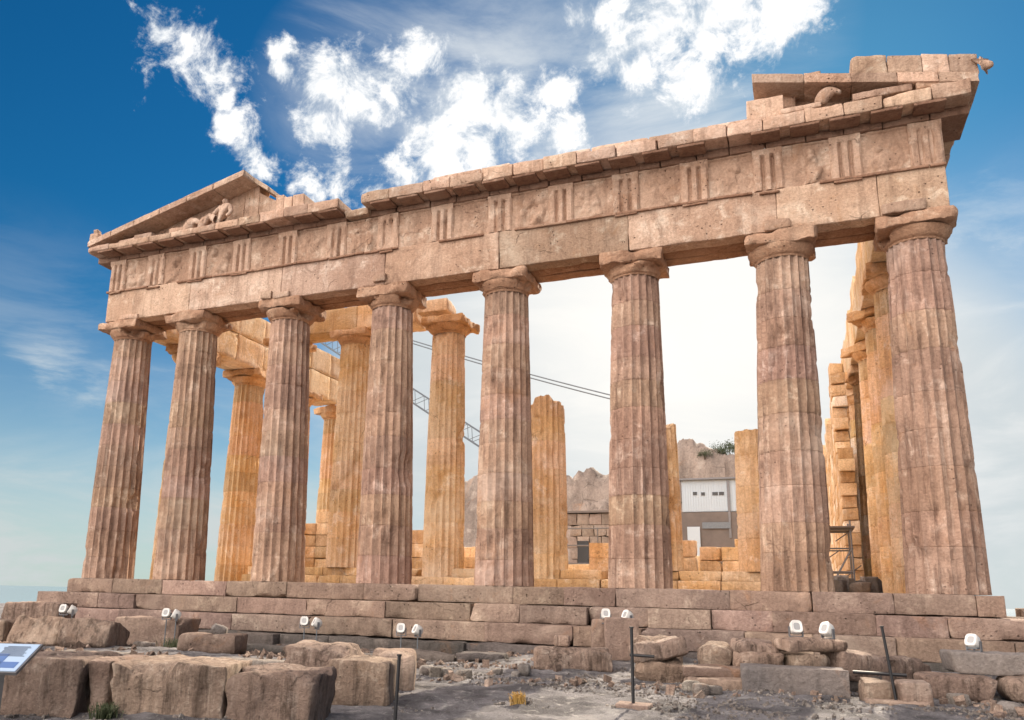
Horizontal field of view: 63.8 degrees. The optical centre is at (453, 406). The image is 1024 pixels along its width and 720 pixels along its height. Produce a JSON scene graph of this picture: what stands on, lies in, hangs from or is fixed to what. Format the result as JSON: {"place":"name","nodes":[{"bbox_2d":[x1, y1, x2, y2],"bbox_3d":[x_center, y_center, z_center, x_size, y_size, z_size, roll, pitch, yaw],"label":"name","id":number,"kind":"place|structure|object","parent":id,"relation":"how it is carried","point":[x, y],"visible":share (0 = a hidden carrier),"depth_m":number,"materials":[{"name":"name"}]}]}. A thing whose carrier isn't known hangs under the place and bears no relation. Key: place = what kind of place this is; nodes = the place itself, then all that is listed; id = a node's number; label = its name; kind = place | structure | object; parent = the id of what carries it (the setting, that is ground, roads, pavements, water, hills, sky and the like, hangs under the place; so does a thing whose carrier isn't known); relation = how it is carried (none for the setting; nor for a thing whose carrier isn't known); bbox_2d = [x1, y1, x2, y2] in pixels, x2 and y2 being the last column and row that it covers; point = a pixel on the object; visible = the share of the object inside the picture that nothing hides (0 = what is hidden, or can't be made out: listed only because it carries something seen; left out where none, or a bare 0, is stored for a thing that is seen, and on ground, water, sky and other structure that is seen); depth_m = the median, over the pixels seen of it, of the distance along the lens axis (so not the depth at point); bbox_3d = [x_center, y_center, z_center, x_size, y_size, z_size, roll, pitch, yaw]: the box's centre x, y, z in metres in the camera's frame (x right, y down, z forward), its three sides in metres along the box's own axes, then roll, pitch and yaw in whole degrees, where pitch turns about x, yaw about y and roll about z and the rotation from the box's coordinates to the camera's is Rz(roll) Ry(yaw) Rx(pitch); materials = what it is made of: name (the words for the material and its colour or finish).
{"place":"outdoors","nodes":[
{"label":"outdoors","id":0,"kind":"place"},
{"bbox_2d":[0,585,1015,616],"bbox_3d":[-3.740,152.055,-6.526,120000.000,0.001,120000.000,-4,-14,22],"label":"sea","id":1,"kind":"structure","parent":0,"point":[18,593],"depth_m":15402.71,"materials":[{"name":"blue liquid"}]},
{"bbox_2d":[0,603,1023,719],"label":"ground","id":2,"kind":"structure","parent":0,"point":[453,700],"depth_m":12.93,"materials":[{"name":"stone"}]},
{"bbox_2d":[0,618,15,641],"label":"stone block","id":3,"kind":"object","parent":2,"relation":"on","point":[6,625],"depth_m":23.50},
{"bbox_2d":[0,643,42,706],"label":"information board","id":4,"kind":"object","parent":2,"relation":"on","point":[15,658],"visible":1,"depth_m":9.75,"materials":[{"name":"grey metal"}]},
{"bbox_2d":[6,614,63,645],"bbox_3d":[-11.527,6.468,23.040,1.510,1.186,1.291,0,-13,5],"label":"stone block","id":5,"kind":"object","parent":2,"relation":"on","point":[43,630],"depth_m":22.58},
{"bbox_2d":[1,601,76,619],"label":"stone block","id":6,"kind":"structure","parent":2,"relation":"on","point":[31,609],"depth_m":26.83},
{"bbox_2d":[0,650,122,717],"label":"stone block","id":7,"kind":"object","parent":2,"relation":"on","point":[52,683],"depth_m":10.69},
{"bbox_2d":[59,604,68,616],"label":"floodlight","id":8,"kind":"object","parent":2,"relation":"on","point":[63,609],"visible":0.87,"depth_m":25.49,"materials":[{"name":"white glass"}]},
{"bbox_2d":[67,605,77,617],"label":"floodlight","id":9,"kind":"object","parent":2,"relation":"on","point":[72,610],"visible":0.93,"depth_m":25.33,"materials":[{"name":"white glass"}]},
{"bbox_2d":[57,618,129,647],"bbox_3d":[-9.908,6.389,22.483,1.555,1.163,1.312,0,-13,5],"label":"stone block","id":10,"kind":"object","parent":2,"relation":"on","point":[94,633],"depth_m":22.07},
{"bbox_2d":[61,649,129,653],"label":"paving slab","id":11,"kind":"structure","parent":2,"relation":"on","point":[73,650],"depth_m":19.78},
{"bbox_2d":[88,701,123,719],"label":"dry plant","id":12,"kind":"object","parent":2,"relation":"on","point":[103,712],"visible":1,"depth_m":10.37,"materials":[{"name":"green plant"}]},
{"bbox_2d":[88,654,148,712],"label":"stone block","id":13,"kind":"structure","parent":2,"relation":"on","point":[100,673],"depth_m":10.79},
{"bbox_2d":[115,616,200,646],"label":"stone block","id":14,"kind":"structure","parent":2,"relation":"on","point":[146,628],"depth_m":24.77,"materials":[{"name":"stone"}]},
{"bbox_2d":[162,608,171,645],"bbox_3d":[-8.545,6.593,24.285,0.288,1.193,0.310,-4,-14,22],"label":"floodlight","id":15,"kind":"object","parent":2,"relation":"on","point":[166,612],"visible":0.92,"depth_m":24.30,"materials":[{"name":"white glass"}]},
{"bbox_2d":[156,637,177,647],"bbox_3d":[-7.971,6.837,23.621,1.262,0.353,1.207,-4,-14,22],"label":"dry plant","id":16,"kind":"object","parent":2,"relation":"on","point":[173,643],"visible":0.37,"depth_m":23.51,"materials":[{"name":"green plant"}]},
{"bbox_2d":[171,609,181,636],"bbox_3d":[-8.217,6.578,24.151,0.304,1.177,0.283,6,-14,-20],"label":"floodlight","id":17,"kind":"object","parent":2,"relation":"on","point":[176,614],"visible":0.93,"depth_m":24.14,"materials":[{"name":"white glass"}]},
{"bbox_2d":[110,654,252,718],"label":"stone block","id":18,"kind":"structure","parent":2,"relation":"on","point":[184,685],"depth_m":10.53,"materials":[{"name":"stone"}]},
{"bbox_2d":[177,632,247,653],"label":"stone block","id":19,"kind":"structure","parent":2,"relation":"on","point":[229,643],"depth_m":21.91,"materials":[{"name":"stone"}]},
{"bbox_2d":[211,623,227,633],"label":"loose stone","id":20,"kind":"object","parent":19,"relation":"on","point":[216,628],"visible":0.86,"depth_m":22.23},
{"bbox_2d":[220,656,284,665],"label":"paving slab","id":21,"kind":"structure","parent":2,"relation":"on","point":[260,661],"depth_m":17.83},
{"bbox_2d":[246,644,284,654],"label":"stone slab","id":22,"kind":"structure","parent":2,"relation":"on","point":[275,649],"depth_m":22.89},
{"bbox_2d":[225,663,336,719],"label":"stone block","id":23,"kind":"object","parent":2,"relation":"on","point":[279,691],"depth_m":10.44,"materials":[{"name":"stone"}]},
{"bbox_2d":[299,616,309,639],"bbox_3d":[-4.311,6.625,23.579,0.283,1.140,0.296,1,-13,0],"label":"floodlight","id":24,"kind":"object","parent":2,"relation":"on","point":[304,621],"visible":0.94,"depth_m":23.60,"materials":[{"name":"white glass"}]},
{"bbox_2d":[311,617,321,640],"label":"floodlight","id":25,"kind":"object","parent":2,"relation":"on","point":[316,623],"visible":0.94,"depth_m":23.41,"materials":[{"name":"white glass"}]},
{"bbox_2d":[283,640,365,666],"bbox_3d":[-2.242,4.557,14.276,1.326,0.890,0.957,-1,-13,10],"label":"stone block","id":26,"kind":"object","parent":2,"relation":"on","point":[310,653],"depth_m":13.99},
{"bbox_2d":[328,655,396,705],"bbox_3d":[-1.429,4.408,13.088,1.006,0.788,1.059,0,-13,5],"label":"stone block","id":27,"kind":"object","parent":2,"relation":"on","point":[364,680],"depth_m":12.62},
{"bbox_2d":[373,648,416,690],"bbox_3d":[-1.054,4.699,14.505,0.803,0.774,0.852,2,-13,-5],"label":"stone block","id":28,"kind":"object","parent":2,"relation":"on","point":[408,666],"depth_m":14.24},
{"bbox_2d":[393,654,401,719],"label":"barrier post","id":29,"kind":"object","parent":2,"relation":"on","point":[397,685],"visible":1,"depth_m":10.60,"materials":[{"name":"black metal"}]},
{"bbox_2d":[396,623,406,647],"bbox_3d":[-1.439,6.441,22.276,0.288,1.070,0.311,-4,-14,22],"label":"floodlight","id":30,"kind":"object","parent":2,"relation":"on","point":[401,628],"visible":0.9,"depth_m":22.29,"materials":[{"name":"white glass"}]},
{"bbox_2d":[412,624,422,648],"bbox_3d":[-0.981,6.422,22.087,0.304,1.065,0.283,9,-15,-29],"label":"floodlight","id":31,"kind":"object","parent":2,"relation":"on","point":[417,629],"visible":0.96,"depth_m":22.08,"materials":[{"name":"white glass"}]},
{"bbox_2d":[420,667,428,674],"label":"loose stone","id":32,"kind":"object","parent":2,"relation":"on","point":[424,670],"visible":0.6,"depth_m":16.55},
{"bbox_2d":[412,648,456,662],"bbox_3d":[-0.604,6.473,21.133,1.649,0.407,0.865,-4,-14,22],"label":"stone slab","id":33,"kind":"object","parent":2,"relation":"on","point":[428,655],"depth_m":20.75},
{"bbox_2d":[429,666,442,677],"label":"loose stone","id":34,"kind":"object","parent":2,"relation":"on","point":[435,671],"visible":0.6,"depth_m":16.34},
{"bbox_2d":[442,667,452,676],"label":"loose stone","id":35,"kind":"object","parent":2,"relation":"on","point":[445,670],"visible":0.37,"depth_m":16.46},
{"bbox_2d":[455,670,471,678],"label":"loose stone","id":36,"kind":"object","parent":2,"relation":"on","point":[466,673],"visible":0.57,"depth_m":16.20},
{"bbox_2d":[321,340,609,446],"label":"crane","id":37,"kind":"object","parent":2,"relation":"on","point":[424,410],"visible":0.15,"depth_m":71.80,"materials":[{"name":"metal"}]},
{"bbox_2d":[456,651,508,661],"bbox_3d":[0.733,6.339,20.714,1.237,0.265,0.730,-2,-13,15],"label":"stone slab","id":38,"kind":"object","parent":2,"relation":"on","point":[470,656],"depth_m":20.43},
{"bbox_2d":[0,639,1023,717],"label":"rubble","id":39,"kind":"object","parent":2,"relation":"on","point":[996,709],"visible":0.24,"depth_m":15.77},
{"bbox_2d":[508,691,525,705],"bbox_3d":[0.979,4.486,12.574,0.316,0.220,0.319,8,-14,-26],"label":"dry plant","id":40,"kind":"object","parent":2,"relation":"on","point":[518,698],"visible":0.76,"depth_m":12.53,"materials":[{"name":"yellow plant"}]},
{"bbox_2d":[518,663,530,675],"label":"loose stone","id":41,"kind":"object","parent":2,"relation":"on","point":[524,669],"visible":0.93,"depth_m":16.95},
{"bbox_2d":[37,54,1023,674],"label":"temple","id":42,"kind":"structure","parent":2,"relation":"on","point":[783,180],"depth_m":26.10,"materials":[{"name":"stone"}]},
{"bbox_2d":[182,218,198,229],"bbox_3d":[-10.522,-7.282,33.068,0.869,0.706,0.447,-4,-14,22],"label":"statue","id":43,"kind":"object","parent":42,"relation":"on","point":[191,223],"visible":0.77,"depth_m":32.93,"materials":[{"name":"stone"}]},
{"bbox_2d":[198,215,214,226],"bbox_3d":[-9.865,-7.352,32.804,0.786,0.639,0.404,-4,-14,22],"label":"statue","id":44,"kind":"object","parent":42,"relation":"on","point":[201,222],"visible":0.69,"depth_m":32.68,"materials":[{"name":"stone"}]},
{"bbox_2d":[204,198,232,224],"bbox_3d":[-9.313,-7.699,32.632,1.306,1.136,0.500,-4,-14,22],"label":"statue","id":45,"kind":"object","parent":42,"relation":"on","point":[224,210],"visible":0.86,"depth_m":32.47,"materials":[{"name":"stone"}]},
{"bbox_2d":[464,547,474,567],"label":"stone block","id":46,"kind":"structure","parent":42,"relation":"on","point":[469,551],"depth_m":38.89,"materials":[{"name":"stone"}]},
{"bbox_2d":[241,566,760,590],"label":"steps","id":47,"kind":"structure","parent":42,"relation":"attached to","point":[712,580],"depth_m":29.28,"materials":[{"name":"stone"}]},
{"bbox_2d":[304,512,328,566],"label":"ruined wall","id":48,"kind":"structure","parent":47,"relation":"on","point":[315,534],"depth_m":36.14,"materials":[{"name":"stone"}]},
{"bbox_2d":[262,298,455,567],"bbox_3d":[-4.269,1.200,34.896,8.884,11.157,1.854,-4,-14,22],"label":"porch fragment","id":49,"kind":"object","parent":47,"relation":"on","point":[348,329],"visible":0.38,"depth_m":34.37,"materials":[{"name":"stone"}]},
{"bbox_2d":[412,530,422,568],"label":"ruined wall","id":50,"kind":"structure","parent":47,"relation":"on","point":[417,543],"depth_m":34.26,"materials":[{"name":"stone"}]},
{"bbox_2d":[421,313,479,576],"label":"column","id":51,"kind":"structure","parent":47,"relation":"on","point":[443,537],"depth_m":32.51,"materials":[{"name":"stone"}]},
{"bbox_2d":[464,557,474,568],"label":"ruined wall","id":52,"kind":"structure","parent":47,"relation":"on","point":[469,562],"depth_m":33.12,"materials":[{"name":"stone"}]},
{"bbox_2d":[531,394,567,578],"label":"broken column","id":53,"kind":"structure","parent":47,"relation":"on","point":[550,528],"depth_m":30.49,"materials":[{"name":"stone"}]},
{"bbox_2d":[589,543,608,570],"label":"ruined wall","id":54,"kind":"structure","parent":47,"relation":"on","point":[598,556],"depth_m":31.22,"materials":[{"name":"stone"}]},
{"bbox_2d":[666,423,683,570],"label":"broken column","id":55,"kind":"structure","parent":47,"relation":"on","point":[675,512],"depth_m":28.89,"materials":[{"name":"stone"}]},
{"bbox_2d":[682,539,738,571],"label":"ruined wall","id":56,"kind":"structure","parent":47,"relation":"on","point":[710,557],"depth_m":29.68,"materials":[{"name":"stone"}]},
{"bbox_2d":[734,429,759,571],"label":"broken column","id":57,"kind":"structure","parent":47,"relation":"on","point":[747,477],"depth_m":27.69,"materials":[{"name":"stone"}]},
{"bbox_2d":[567,528,608,563],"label":"railing","id":58,"kind":"object","parent":42,"relation":"on","point":[585,545],"visible":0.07,"depth_m":41.39,"materials":[{"name":"grey metal"}]},
{"bbox_2d":[814,87,840,106],"bbox_3d":[11.012,-9.116,24.107,0.743,0.591,0.384,-4,-14,22],"label":"statue","id":59,"kind":"object","parent":42,"relation":"on","point":[825,95],"visible":0.97,"depth_m":23.99,"materials":[{"name":"stone"}]},
{"bbox_2d":[834,580,847,591],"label":"loose stone","id":60,"kind":"object","parent":42,"relation":"on","point":[840,585],"visible":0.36,"depth_m":29.61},
{"bbox_2d":[834,575,848,591],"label":"loose stone","id":61,"kind":"object","parent":42,"relation":"on","point":[841,577],"visible":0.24,"depth_m":30.12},
{"bbox_2d":[830,520,860,580],"bbox_3d":[15.550,6.093,32.794,1.437,2.900,2.300,-4,-14,22],"label":"scaffold","id":62,"kind":"object","parent":42,"relation":"on","point":[848,528],"visible":0.61,"depth_m":32.28,"materials":[{"name":"grey metal"}]},
{"bbox_2d":[849,582,871,592],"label":"loose stone","id":63,"kind":"object","parent":42,"relation":"on","point":[859,587],"visible":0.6,"depth_m":29.34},
{"bbox_2d":[864,577,882,592],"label":"loose stone","id":64,"kind":"object","parent":42,"relation":"on","point":[876,585],"visible":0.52,"depth_m":29.62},
{"bbox_2d":[533,645,612,672],"bbox_3d":[2.728,5.813,18.856,1.777,0.546,0.937,1,-13,2],"label":"stone block","id":65,"kind":"object","parent":2,"relation":"on","point":[598,659],"depth_m":18.44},
{"bbox_2d":[554,635,569,646],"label":"loose stone","id":66,"kind":"object","parent":65,"relation":"on","point":[561,640],"visible":1,"depth_m":18.87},
{"bbox_2d":[566,510,608,562],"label":"storage hut","id":67,"kind":"object","parent":2,"relation":"on","point":[589,519],"visible":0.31,"depth_m":66.24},
{"bbox_2d":[577,541,588,562],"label":"door","id":68,"kind":"structure","parent":67,"relation":"in","point":[583,551],"depth_m":65.92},
{"bbox_2d":[591,617,638,660],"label":"stone block","id":69,"kind":"structure","parent":2,"relation":"on","point":[612,634],"depth_m":20.18,"materials":[{"name":"stone"}]},
{"bbox_2d":[600,608,610,623],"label":"floodlight","id":70,"kind":"object","parent":69,"relation":"on","point":[605,612],"visible":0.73,"depth_m":20.66,"materials":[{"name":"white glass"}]},
{"bbox_2d":[621,610,632,617],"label":"floodlight","id":71,"kind":"object","parent":69,"relation":"on","point":[627,614],"visible":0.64,"depth_m":20.45,"materials":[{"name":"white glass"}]},
{"bbox_2d":[615,627,652,710],"bbox_3d":[2.737,3.997,12.505,0.505,1.225,0.423,-4,-14,22],"label":"barrier post","id":72,"kind":"object","parent":2,"relation":"on","point":[634,705],"visible":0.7,"depth_m":12.41,"materials":[{"name":"black metal"}]},
{"bbox_2d":[630,654,654,657],"bbox_3d":[3.880,5.134,16.863,0.501,0.070,0.060,-4,-14,22],"label":"metal bar","id":73,"kind":"object","parent":72,"relation":"attached to","point":[644,655],"visible":0.92,"depth_m":16.83,"materials":[{"name":"black metal"}]},
{"bbox_2d":[633,634,682,663],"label":"stone block","id":74,"kind":"object","parent":2,"relation":"on","point":[639,638],"depth_m":19.41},
{"bbox_2d":[634,658,684,682],"bbox_3d":[4.306,5.543,17.215,1.064,0.716,0.897,0,-13,5],"label":"loose stone","id":75,"kind":"object","parent":2,"relation":"on","point":[668,671],"visible":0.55,"depth_m":16.85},
{"bbox_2d":[628,636,688,662],"bbox_3d":[4.313,5.173,17.362,1.145,0.621,0.794,2,-13,-2],"label":"loose stone","id":76,"kind":"object","parent":75,"relation":"on","point":[666,648],"visible":0.89,"depth_m":17.03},
{"bbox_2d":[682,680,699,690],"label":"loose stone","id":77,"kind":"object","parent":2,"relation":"on","point":[686,684],"visible":0.53,"depth_m":15.07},
{"bbox_2d":[691,683,709,695],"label":"loose stone","id":78,"kind":"object","parent":2,"relation":"on","point":[696,688],"visible":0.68,"depth_m":14.68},
{"bbox_2d":[679,477,737,562],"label":"site shed","id":79,"kind":"structure","parent":2,"relation":"on","point":[709,515],"depth_m":66.97,"materials":[{"name":"grey metal"}]},
{"bbox_2d":[687,527,700,555],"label":"door","id":80,"kind":"structure","parent":79,"relation":"in","point":[693,533],"depth_m":66.88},
{"bbox_2d":[683,676,741,690],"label":"stone block","id":81,"kind":"object","parent":2,"relation":"on","point":[729,683],"depth_m":15.24,"materials":[{"name":"stone"}]},
{"bbox_2d":[682,664,740,676],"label":"stone block","id":82,"kind":"object","parent":81,"relation":"on","point":[707,670],"depth_m":15.63,"materials":[{"name":"stone"}]},
{"bbox_2d":[709,685,722,694],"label":"loose stone","id":83,"kind":"object","parent":2,"relation":"on","point":[716,690],"visible":0.81,"depth_m":14.72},
{"bbox_2d":[740,663,850,698],"bbox_3d":[6.231,5.035,15.042,1.808,0.514,0.763,-2,-13,16],"label":"long block","id":84,"kind":"object","parent":2,"relation":"on","point":[805,680],"depth_m":14.71,"materials":[{"name":"grey stone"}]},
{"bbox_2d":[783,653,829,666],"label":"loose stone","id":85,"kind":"object","parent":84,"relation":"on","point":[807,659],"visible":0.65,"depth_m":15.57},
{"bbox_2d":[850,676,881,691],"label":"stone block","id":86,"kind":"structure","parent":2,"relation":"on","point":[853,686],"depth_m":15.74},
{"bbox_2d":[820,649,890,681],"bbox_3d":[7.883,5.108,16.130,1.240,0.746,0.863,5,-13,-15],"label":"loose stone","id":87,"kind":"object","parent":86,"relation":"on","point":[850,660],"visible":0.49,"depth_m":15.74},
{"bbox_2d":[772,636,847,652],"bbox_3d":[6.944,4.669,16.002,1.295,0.328,0.742,3,-13,-9],"label":"loose stone","id":88,"kind":"object","parent":87,"relation":"on","point":[802,644],"visible":0.98,"depth_m":15.71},
{"bbox_2d":[788,620,803,636],"bbox_3d":[6.814,4.438,16.318,0.281,0.356,0.301,-4,-14,22],"label":"floodlight","id":89,"kind":"object","parent":88,"relation":"on","point":[795,627],"visible":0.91,"depth_m":16.25,"materials":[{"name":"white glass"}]},
{"bbox_2d":[819,622,834,638],"bbox_3d":[7.346,4.409,16.100,0.296,0.341,0.276,8,-15,-27],"label":"floodlight","id":90,"kind":"object","parent":88,"relation":"on","point":[826,629],"visible":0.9,"depth_m":16.02,"materials":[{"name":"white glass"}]},
{"bbox_2d":[858,677,893,700],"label":"stone block","id":91,"kind":"object","parent":2,"relation":"on","point":[874,688],"depth_m":13.90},
{"bbox_2d":[853,670,906,676],"bbox_3d":[7.538,4.731,14.500,0.851,0.070,0.060,-4,-14,22],"label":"metal bar","id":92,"kind":"object","parent":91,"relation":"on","point":[879,673],"visible":1,"depth_m":14.48,"materials":[{"name":"black metal"}]},
{"bbox_2d":[864,626,929,705],"bbox_3d":[7.410,4.371,13.811,0.959,1.293,0.353,-4,-14,22],"label":"barrier post","id":93,"kind":"object","parent":2,"relation":"on","point":[895,701],"visible":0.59,"depth_m":13.69,"materials":[{"name":"black metal"}]},
{"bbox_2d":[881,655,931,680],"bbox_3d":[9.025,5.445,16.728,1.274,0.683,0.849,6,-14,-18],"label":"loose stone","id":94,"kind":"object","parent":2,"relation":"on","point":[908,666],"visible":0.29,"depth_m":16.36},
{"bbox_2d":[894,679,933,706],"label":"stone block","id":95,"kind":"object","parent":2,"relation":"on","point":[913,690],"depth_m":13.62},
{"bbox_2d":[913,671,997,701],"bbox_3d":[9.186,5.146,15.015,1.194,0.466,0.913,-3,-14,18],"label":"stone block","id":96,"kind":"object","parent":2,"relation":"on","point":[977,688],"depth_m":14.65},
{"bbox_2d":[946,693,969,704],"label":"loose stone","id":97,"kind":"object","parent":2,"relation":"on","point":[949,696],"visible":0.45,"depth_m":14.02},
{"bbox_2d":[997,700,1020,713],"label":"loose stone","id":98,"kind":"object","parent":2,"relation":"on","point":[1009,706],"visible":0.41,"depth_m":13.34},
{"bbox_2d":[995,675,1023,702],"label":"stone block","id":99,"kind":"object","parent":2,"relation":"on","point":[1011,688],"depth_m":14.52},
{"bbox_2d":[939,649,1023,675],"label":"flat slab","id":100,"kind":"object","parent":99,"relation":"on","point":[996,663],"depth_m":15.08,"materials":[{"name":"grey stone"}]},
{"bbox_2d":[964,633,982,651],"bbox_3d":[9.973,4.532,15.722,0.298,0.334,0.276,9,-15,-32],"label":"floodlight","id":101,"kind":"object","parent":100,"relation":"on","point":[972,641],"visible":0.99,"depth_m":15.65,"materials":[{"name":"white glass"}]},
{"bbox_2d":[1015,608,1023,616],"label":"wall","id":102,"kind":"structure","parent":2,"relation":"on","point":[1019,612],"depth_m":25.52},
{"bbox_2d":[0,0,1023,608],"label":"sky","id":103,"kind":"structure","parent":0,"point":[113,113],"materials":[{"name":"blue"}]},
{"bbox_2d":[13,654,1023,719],"bbox_3d":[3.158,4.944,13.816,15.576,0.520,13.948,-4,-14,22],"label":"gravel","id":104,"kind":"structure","parent":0,"point":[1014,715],"depth_m":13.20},
{"bbox_2d":[568,564,588,569],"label":"stone block","id":105,"kind":"structure","parent":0,"point":[578,566],"depth_m":38.74,"materials":[{"name":"stone"}]},
{"bbox_2d":[463,438,734,559],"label":"hill","id":106,"kind":"structure","parent":0,"point":[587,489],"depth_m":85.60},
{"bbox_2d":[709,441,734,454],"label":"bush","id":107,"kind":"object","parent":106,"relation":"on","point":[723,451],"visible":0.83,"depth_m":82.66,"materials":[{"name":"green plant"}]},
{"bbox_2d":[823,363,863,580],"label":"ruined wall","id":108,"kind":"structure","parent":0,"point":[840,475],"depth_m":36.82,"materials":[{"name":"stone"}]},
{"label":"stone block","id":109,"kind":"object","parent":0,"visible":0},
{"bbox_2d":[697,641,732,665],"bbox_3d":[5.314,5.125,16.603,0.720,0.714,0.708,-4,-14,22],"label":"loose stone","id":110,"kind":"object","parent":109,"relation":"on","point":[715,652],"visible":0.67,"depth_m":16.37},
{"bbox_2d":[730,649,783,665],"bbox_3d":[5.983,5.014,16.187,0.972,0.379,0.740,0,-13,6],"label":"loose stone","id":111,"kind":"object","parent":109,"relation":"on","point":[738,658],"visible":0.54,"depth_m":15.89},
{"bbox_2d":[730,638,779,652],"bbox_3d":[5.997,4.804,16.309,0.856,0.360,0.567,1,-13,3],"label":"loose stone","id":112,"kind":"object","parent":111,"relation":"on","point":[739,645],"visible":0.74,"depth_m":16.11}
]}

